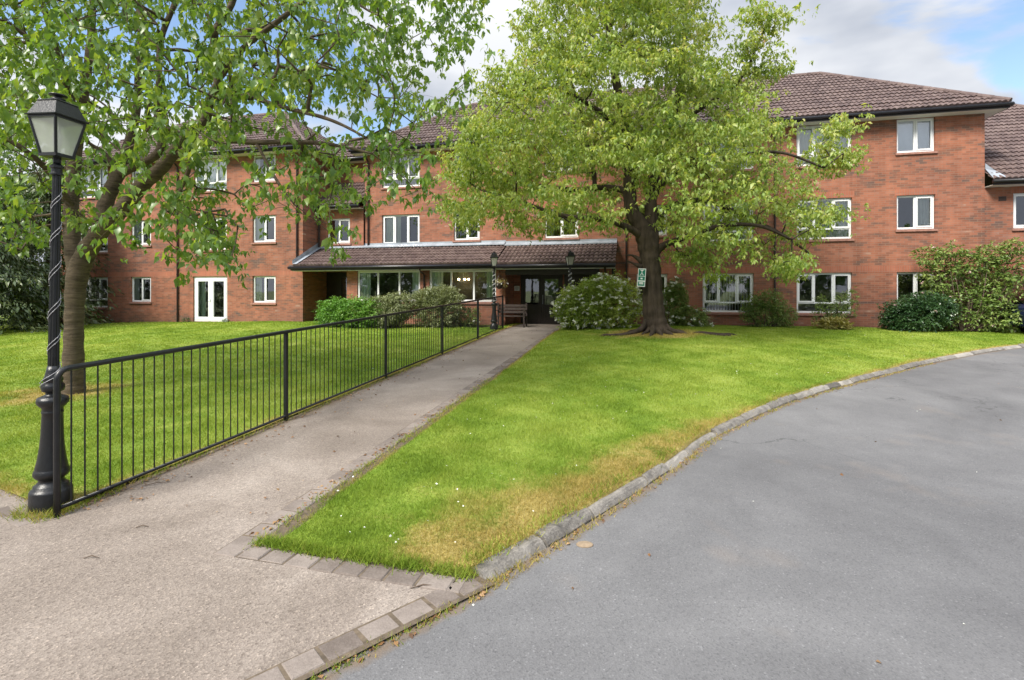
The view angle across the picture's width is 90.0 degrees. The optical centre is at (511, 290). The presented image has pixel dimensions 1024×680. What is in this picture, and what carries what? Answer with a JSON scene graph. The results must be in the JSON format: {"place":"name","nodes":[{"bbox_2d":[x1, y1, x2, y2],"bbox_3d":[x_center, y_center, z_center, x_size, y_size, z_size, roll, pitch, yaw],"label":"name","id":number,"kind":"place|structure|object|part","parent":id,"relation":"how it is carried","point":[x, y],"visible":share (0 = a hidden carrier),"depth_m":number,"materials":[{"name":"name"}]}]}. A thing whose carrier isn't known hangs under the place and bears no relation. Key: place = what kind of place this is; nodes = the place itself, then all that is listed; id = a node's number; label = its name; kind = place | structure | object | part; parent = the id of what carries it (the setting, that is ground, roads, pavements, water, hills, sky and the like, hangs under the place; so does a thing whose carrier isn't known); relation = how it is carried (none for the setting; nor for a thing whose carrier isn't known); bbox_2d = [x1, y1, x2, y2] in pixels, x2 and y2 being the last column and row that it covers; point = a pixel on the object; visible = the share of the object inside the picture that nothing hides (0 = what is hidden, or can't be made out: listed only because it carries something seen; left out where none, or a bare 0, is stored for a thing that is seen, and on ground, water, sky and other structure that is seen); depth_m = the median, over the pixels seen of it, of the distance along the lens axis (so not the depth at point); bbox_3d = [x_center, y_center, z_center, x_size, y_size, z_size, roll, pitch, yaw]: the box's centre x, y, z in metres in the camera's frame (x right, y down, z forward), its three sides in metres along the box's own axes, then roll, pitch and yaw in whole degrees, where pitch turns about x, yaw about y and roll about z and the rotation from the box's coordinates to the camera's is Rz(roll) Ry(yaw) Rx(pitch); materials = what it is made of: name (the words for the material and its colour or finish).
{"place":"outdoors","nodes":[
{"label":"outdoors","id":0,"kind":"place"},
{"bbox_2d":[0,307,522,509],"bbox_3d":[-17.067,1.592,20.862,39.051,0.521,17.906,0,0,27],"label":"lawn","id":1,"kind":"structure","parent":0,"point":[151,419],"depth_m":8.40,"materials":[{"name":"green plant"}]},
{"bbox_2d":[0,239,43,319],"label":"conifer tree","id":2,"kind":"object","parent":1,"relation":"on","point":[12,290],"visible":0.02,"depth_m":24.27,"materials":[{"name":"green plant"}]},
{"bbox_2d":[0,124,94,308],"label":"broadleaf tree","id":3,"kind":"object","parent":1,"relation":"on","point":[9,157],"visible":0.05,"depth_m":25.86,"materials":[{"name":"green plant"}]},
{"bbox_2d":[0,174,108,333],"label":"conifer tree","id":4,"kind":"object","parent":1,"relation":"on","point":[5,271],"visible":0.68,"depth_m":19.81,"materials":[{"name":"green plant"}]},
{"bbox_2d":[24,92,89,514],"bbox_3d":[-3.771,0.137,4.220,0.325,3.507,0.325,1,0,0],"label":"street lamp","id":5,"kind":"object","parent":1,"relation":"on","point":[58,122],"visible":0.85,"depth_m":4.17,"materials":[{"name":"black metal"}]},
{"bbox_2d":[39,189,62,386],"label":"fairy lights","id":6,"kind":"object","parent":5,"relation":"attached to","point":[60,292],"visible":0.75,"depth_m":4.20},
{"bbox_2d":[0,163,124,330],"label":"conifer tree","id":7,"kind":"object","parent":1,"relation":"on","point":[45,207],"visible":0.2,"depth_m":22.43,"materials":[{"name":"green plant"}]},
{"bbox_2d":[0,0,494,394],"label":"cherry tree","id":8,"kind":"object","parent":1,"relation":"on","point":[108,214],"visible":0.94,"depth_m":6.90,"materials":[{"name":"green plant"}]},
{"bbox_2d":[313,294,386,327],"bbox_3d":[-5.864,0.802,18.875,3.222,1.344,1.696,0,0,14],"label":"hedge shrub","id":9,"kind":"object","parent":1,"relation":"on","point":[348,309],"visible":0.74,"depth_m":18.52,"materials":[{"name":"green plant"}]},
{"bbox_2d":[363,290,416,327],"bbox_3d":[-4.427,0.719,18.749,2.287,1.503,1.613,0,0,14],"label":"spreading shrub","id":10,"kind":"object","parent":1,"relation":"on","point":[393,303],"visible":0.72,"depth_m":18.43,"materials":[{"name":"green plant"}]},
{"bbox_2d":[409,282,471,327],"bbox_3d":[-2.770,0.567,18.829,2.695,1.798,1.800,0,0,14],"label":"olive shrub","id":11,"kind":"object","parent":1,"relation":"on","point":[434,296],"visible":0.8,"depth_m":18.47,"materials":[{"name":"green plant"}]},
{"bbox_2d":[490,252,497,329],"bbox_3d":[-0.620,0.057,17.750,0.288,2.807,0.288,0,0,-4],"label":"street lamp","id":12,"kind":"object","parent":1,"relation":"on","point":[494,258],"visible":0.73,"depth_m":17.67,"materials":[{"name":"black metal"}]},
{"bbox_2d":[492,272,496,301],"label":"fairy lights","id":13,"kind":"object","parent":12,"relation":"attached to","point":[495,286],"visible":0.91,"depth_m":17.71},
{"bbox_2d":[492,271,507,288],"bbox_3d":[-0.448,-0.396,19.352,0.661,0.692,0.727,0,0,-22],"label":"hanging basket","id":14,"kind":"object","parent":12,"relation":"hanging from","point":[499,284],"visible":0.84,"depth_m":19.28,"materials":[{"name":"black paint"}]},
{"bbox_2d":[45,71,1023,330],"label":"apartment building","id":15,"kind":"structure","parent":1,"relation":"on","point":[945,165],"depth_m":19.96,"materials":[{"name":"red brick"}]},
{"bbox_2d":[80,167,107,199],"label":"window","id":16,"kind":"structure","parent":15,"relation":"in","point":[102,180],"depth_m":24.73,"materials":[{"name":"white plastic"}]},
{"bbox_2d":[81,224,108,253],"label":"window","id":17,"kind":"structure","parent":15,"relation":"in","point":[104,249],"depth_m":24.66,"materials":[{"name":"white plastic"}]},
{"bbox_2d":[85,277,107,308],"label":"window","id":18,"kind":"structure","parent":15,"relation":"in","point":[104,280],"depth_m":25.64,"materials":[{"name":"black glass"}]},
{"bbox_2d":[129,277,151,303],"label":"window","id":19,"kind":"structure","parent":15,"relation":"in","point":[141,286],"depth_m":24.22,"materials":[{"name":"white plastic"}]},
{"bbox_2d":[132,168,149,189],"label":"window","id":20,"kind":"structure","parent":15,"relation":"in","point":[133,174],"depth_m":24.21,"materials":[{"name":"white plastic"}]},
{"bbox_2d":[132,220,151,246],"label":"window","id":21,"kind":"structure","parent":15,"relation":"in","point":[135,230],"depth_m":24.20,"materials":[{"name":"white plastic"}]},
{"bbox_2d":[192,158,226,193],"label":"window","id":22,"kind":"structure","parent":15,"relation":"in","point":[215,176],"depth_m":23.13,"materials":[{"name":"white plastic"}]},
{"bbox_2d":[194,276,226,321],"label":"french door","id":23,"kind":"structure","parent":15,"relation":"in","point":[210,293],"depth_m":23.32,"materials":[{"name":"white plastic"}]},
{"bbox_2d":[195,218,226,251],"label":"window","id":24,"kind":"structure","parent":15,"relation":"in","point":[210,250],"depth_m":23.28,"materials":[{"name":"white plastic"}]},
{"bbox_2d":[251,155,275,183],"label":"window","id":25,"kind":"structure","parent":15,"relation":"in","point":[258,160],"depth_m":22.63,"materials":[{"name":"white plastic"}]},
{"bbox_2d":[251,276,276,304],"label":"window","id":26,"kind":"structure","parent":15,"relation":"in","point":[264,286],"depth_m":22.64,"materials":[{"name":"white plastic"}]},
{"bbox_2d":[251,215,276,243],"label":"window","id":27,"kind":"structure","parent":15,"relation":"in","point":[269,227],"depth_m":22.61,"materials":[{"name":"white plastic"}]},
{"bbox_2d":[340,276,346,298],"bbox_3d":[-7.178,0.365,23.212,1.356,2.030,0.058,0,0,14],"label":"side door","id":28,"kind":"structure","parent":15,"relation":"in","point":[341,277],"depth_m":23.33,"materials":[{"name":"brown wood"}]},
{"bbox_2d":[328,218,364,244],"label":"window","id":29,"kind":"structure","parent":15,"relation":"in","point":[345,240],"depth_m":23.97,"materials":[{"name":"white plastic"}]},
{"bbox_2d":[358,271,419,303],"bbox_3d":[-5.004,-0.078,20.866,2.883,1.436,0.310,0,0,14],"label":"window","id":30,"kind":"structure","parent":15,"relation":"in","point":[365,275],"depth_m":20.97,"materials":[{"name":"white plastic"}]},
{"bbox_2d":[380,153,420,189],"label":"window","id":31,"kind":"structure","parent":15,"relation":"in","point":[402,185],"depth_m":22.26,"materials":[{"name":"white plastic"}]},
{"bbox_2d":[383,214,419,242],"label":"window","id":32,"kind":"structure","parent":15,"relation":"in","point":[396,228],"depth_m":22.45,"materials":[{"name":"white plastic"}]},
{"bbox_2d":[430,270,496,303],"bbox_3d":[-1.929,-0.078,20.121,2.852,1.436,0.313,0,0,14],"label":"window","id":33,"kind":"structure","parent":15,"relation":"in","point":[436,276],"depth_m":20.05,"materials":[{"name":"white plastic"}]},
{"bbox_2d":[452,213,480,241],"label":"window","id":34,"kind":"structure","parent":15,"relation":"in","point":[460,236],"depth_m":22.97,"materials":[{"name":"white plastic"}]},
{"bbox_2d":[514,286,519,290],"bbox_3d":[0.201,-0.080,20.905,0.220,0.200,0.019,0,0,14],"label":"notice","id":35,"kind":"object","parent":15,"relation":"attached to","point":[516,288],"visible":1,"depth_m":20.90,"materials":[{"name":"grey"}]},
{"bbox_2d":[521,274,562,323],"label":"entrance door","id":36,"kind":"structure","parent":15,"relation":"in","point":[538,291],"depth_m":20.88,"materials":[{"name":"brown wood"}]},
{"bbox_2d":[543,143,573,174],"bbox_3d":[1.992,-5.301,20.613,1.460,1.251,0.483,0,0,9],"label":"window","id":37,"kind":"structure","parent":15,"relation":"in","point":[557,143],"depth_m":20.64,"materials":[{"name":"white plastic"}]},
{"bbox_2d":[543,209,578,239],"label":"window","id":38,"kind":"structure","parent":15,"relation":"in","point":[556,235],"depth_m":20.61,"materials":[{"name":"white plastic"}]},
{"bbox_2d":[636,274,666,306],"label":"window","id":39,"kind":"structure","parent":15,"relation":"in","point":[664,276],"depth_m":19.74,"materials":[{"name":"white plastic"}]},
{"bbox_2d":[638,205,668,237],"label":"window","id":40,"kind":"structure","parent":15,"relation":"in","point":[661,234],"depth_m":19.66,"materials":[{"name":"white plastic"}]},
{"bbox_2d":[703,273,752,314],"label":"window","id":41,"kind":"structure","parent":15,"relation":"in","point":[723,301],"depth_m":19.33,"materials":[{"name":"white plastic"}]},
{"bbox_2d":[703,203,754,243],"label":"window","id":42,"kind":"structure","parent":15,"relation":"in","point":[744,236],"depth_m":19.25,"materials":[{"name":"white plastic"}]},
{"bbox_2d":[705,134,755,171],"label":"window","id":43,"kind":"structure","parent":15,"relation":"in","point":[750,169],"depth_m":19.08,"materials":[{"name":"white plastic"}]},
{"bbox_2d":[795,125,853,168],"bbox_3d":[11.154,-5.160,18.346,1.870,1.531,0.263,0,0,14],"label":"window","id":44,"kind":"structure","parent":15,"relation":"in","point":[802,140],"depth_m":18.51,"materials":[{"name":"white plastic"}]},
{"bbox_2d":[796,273,852,315],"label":"window","id":45,"kind":"structure","parent":15,"relation":"in","point":[830,285],"depth_m":19.87,"materials":[{"name":"white plastic"}]},
{"bbox_2d":[796,198,853,241],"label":"window","id":46,"kind":"structure","parent":15,"relation":"in","point":[842,232],"depth_m":18.29,"materials":[{"name":"white plastic"}]},
{"bbox_2d":[897,272,933,300],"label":"window","id":47,"kind":"structure","parent":15,"relation":"in","point":[906,283],"depth_m":19.28,"materials":[{"name":"white plastic"}]},
{"bbox_2d":[895,117,937,155],"bbox_3d":[13.910,-5.301,17.726,1.249,1.251,0.431,0,0,10],"label":"window","id":48,"kind":"structure","parent":15,"relation":"in","point":[914,136],"depth_m":17.68,"materials":[{"name":"white plastic"}]},
{"bbox_2d":[895,195,937,231],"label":"window","id":49,"kind":"structure","parent":15,"relation":"in","point":[915,213],"depth_m":17.71,"materials":[{"name":"white plastic"}]},
{"bbox_2d":[1011,193,1023,230],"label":"window","id":50,"kind":"structure","parent":15,"relation":"in","point":[1018,198],"depth_m":18.25,"materials":[{"name":"white plastic"}]},
{"bbox_2d":[405,323,993,331],"bbox_3d":[4.566,1.315,18.902,22.506,0.090,2.000,0,0,10],"label":"flower bed","id":51,"kind":"object","parent":1,"relation":"on","point":[748,325],"visible":0.11,"depth_m":18.70,"materials":[{"name":"brown soil"}]},
{"bbox_2d":[455,305,480,326],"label":"plant","id":52,"kind":"object","parent":51,"relation":"on","point":[471,322],"visible":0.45,"depth_m":18.73,"materials":[{"name":"green plant"}]},
{"bbox_2d":[736,288,799,327],"bbox_3d":[8.790,0.626,17.579,2.054,1.478,1.027,0,0,14],"label":"rose bush","id":53,"kind":"object","parent":51,"relation":"on","point":[760,306],"visible":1,"depth_m":17.46,"materials":[{"name":"green plant"}]},
{"bbox_2d":[810,286,859,326],"bbox_3d":[10.845,0.614,17.239,1.585,1.515,0.785,0,0,14],"label":"rose bush","id":54,"kind":"object","parent":51,"relation":"on","point":[837,313],"visible":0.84,"depth_m":17.17,"materials":[{"name":"green plant"}]},
{"bbox_2d":[876,288,965,332],"bbox_3d":[13.051,0.689,16.410,2.446,1.511,1.812,0,0,14],"label":"dark shrub","id":55,"kind":"object","parent":51,"relation":"on","point":[924,311],"visible":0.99,"depth_m":16.09,"materials":[{"name":"green plant"}]},
{"bbox_2d":[0,324,561,679],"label":"path","id":56,"kind":"structure","parent":0,"point":[166,594],"depth_m":3.28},
{"bbox_2d":[53,295,503,517],"bbox_3d":[-1.958,1.026,11.069,0.046,1.707,14.479,0,0,13],"label":"railing","id":57,"kind":"object","parent":56,"relation":"on","point":[487,315],"visible":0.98,"depth_m":5.74,"materials":[{"name":"black metal"}]},
{"bbox_2d":[0,328,560,679],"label":"paver edging","id":58,"kind":"object","parent":56,"relation":"on","point":[302,664],"visible":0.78,"depth_m":3.26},
{"bbox_2d":[216,340,536,679],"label":"edging","id":59,"kind":"object","parent":56,"relation":"on","point":[283,528],"visible":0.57,"depth_m":3.12,"materials":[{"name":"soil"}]},
{"bbox_2d":[496,303,527,326],"bbox_3d":[-0.036,0.940,19.173,1.170,0.920,0.570,0,0,14],"label":"bench","id":60,"kind":"object","parent":56,"relation":"on","point":[508,306],"visible":0.63,"depth_m":19.34,"materials":[{"name":"brown wood"}]},
{"bbox_2d":[76,330,1000,678],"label":"leaf litter","id":61,"kind":"object","parent":56,"relation":"on","point":[362,464],"visible":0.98,"depth_m":4.51,"materials":[{"name":"brown plant"}]},
{"bbox_2d":[0,0,1023,287],"label":"sky","id":62,"kind":"structure","parent":0,"point":[977,46],"materials":[{"name":"blue"}]},
{"bbox_2d":[266,324,1023,575],"bbox_3d":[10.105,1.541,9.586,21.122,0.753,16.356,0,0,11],"label":"lawn","id":63,"kind":"structure","parent":0,"point":[670,456],"depth_m":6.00,"materials":[{"name":"green plant"}]},
{"bbox_2d":[0,356,931,679],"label":"grass tufts","id":64,"kind":"object","parent":63,"relation":"on","point":[282,542],"visible":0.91,"depth_m":3.62,"materials":[{"name":"green plant"}]},
{"bbox_2d":[565,250,574,327],"bbox_3d":[1.980,0.036,17.450,0.288,2.807,0.288,0,0,-12],"label":"street lamp","id":65,"kind":"object","parent":63,"relation":"on","point":[570,256],"visible":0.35,"depth_m":17.37,"materials":[{"name":"black metal"}]},
{"bbox_2d":[549,270,642,329],"bbox_3d":[2.933,0.337,16.617,3.437,2.042,2.408,0,0,14],"label":"flowering bush","id":66,"kind":"object","parent":63,"relation":"on","point":[601,294],"visible":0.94,"depth_m":16.24,"materials":[{"name":"green plant"}]},
{"bbox_2d":[418,0,874,335],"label":"broadleaf tree","id":67,"kind":"object","parent":63,"relation":"on","point":[632,146],"visible":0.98,"depth_m":13.26,"materials":[{"name":"green plant"}]},
{"bbox_2d":[637,268,645,286],"bbox_3d":[3.564,-0.352,14.078,0.210,0.500,0.027,4,1,14],"label":"safety sign","id":68,"kind":"object","parent":67,"relation":"attached to","point":[641,277],"visible":1,"depth_m":14.08,"materials":[{"name":"green plastic"}]},
{"bbox_2d":[662,276,713,326],"bbox_3d":[5.722,0.457,17.347,2.059,1.908,1.555,0,0,14],"label":"flowering bush","id":69,"kind":"object","parent":63,"relation":"on","point":[681,312],"visible":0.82,"depth_m":17.10,"materials":[{"name":"green plant"}]},
{"bbox_2d":[810,315,855,329],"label":"variegated plant","id":70,"kind":"object","parent":63,"relation":"on","point":[826,323],"visible":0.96,"depth_m":16.67,"materials":[{"name":"yellow plant"}]},
{"bbox_2d":[908,237,1023,332],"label":"tall bush","id":71,"kind":"object","parent":63,"relation":"on","point":[988,309],"visible":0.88,"depth_m":16.34,"materials":[{"name":"green plant"}]},
{"bbox_2d":[305,348,1023,679],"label":"road","id":72,"kind":"structure","parent":0,"point":[776,545],"depth_m":3.34,"materials":[{"name":"grey asphalt"}]},
{"bbox_2d":[67,326,997,623],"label":"fallen petals","id":73,"kind":"object","parent":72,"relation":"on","point":[605,386],"visible":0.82,"depth_m":4.73,"materials":[{"name":"white plant"}]},
{"bbox_2d":[576,541,593,547],"bbox_3d":[0.515,1.798,3.623,0.124,0.027,0.093,0,0,0],"label":"stone","id":74,"kind":"object","parent":72,"relation":"on","point":[584,544],"visible":1,"depth_m":3.60,"materials":[{"name":"beige stone"}]},
{"bbox_2d":[473,343,1023,580],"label":"kerb","id":75,"kind":"structure","parent":72,"relation":"on","point":[568,524],"depth_m":4.53,"materials":[{"name":"concrete"}]},
{"label":"parking bay","id":76,"kind":"structure","parent":0,"visible":0},
{"bbox_2d":[999,290,1023,331],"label":"parked car","id":77,"kind":"object","parent":76,"relation":"on","point":[1020,305],"visible":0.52,"depth_m":16.10,"materials":[{"name":"blue paint"}]},
{"bbox_3d":[16.004,0.208,15.878,0.300,0.385,1.360,0,0,14],"label":"rear window","id":78,"kind":"part","parent":77,"relation":"part of","materials":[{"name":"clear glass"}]}
]}

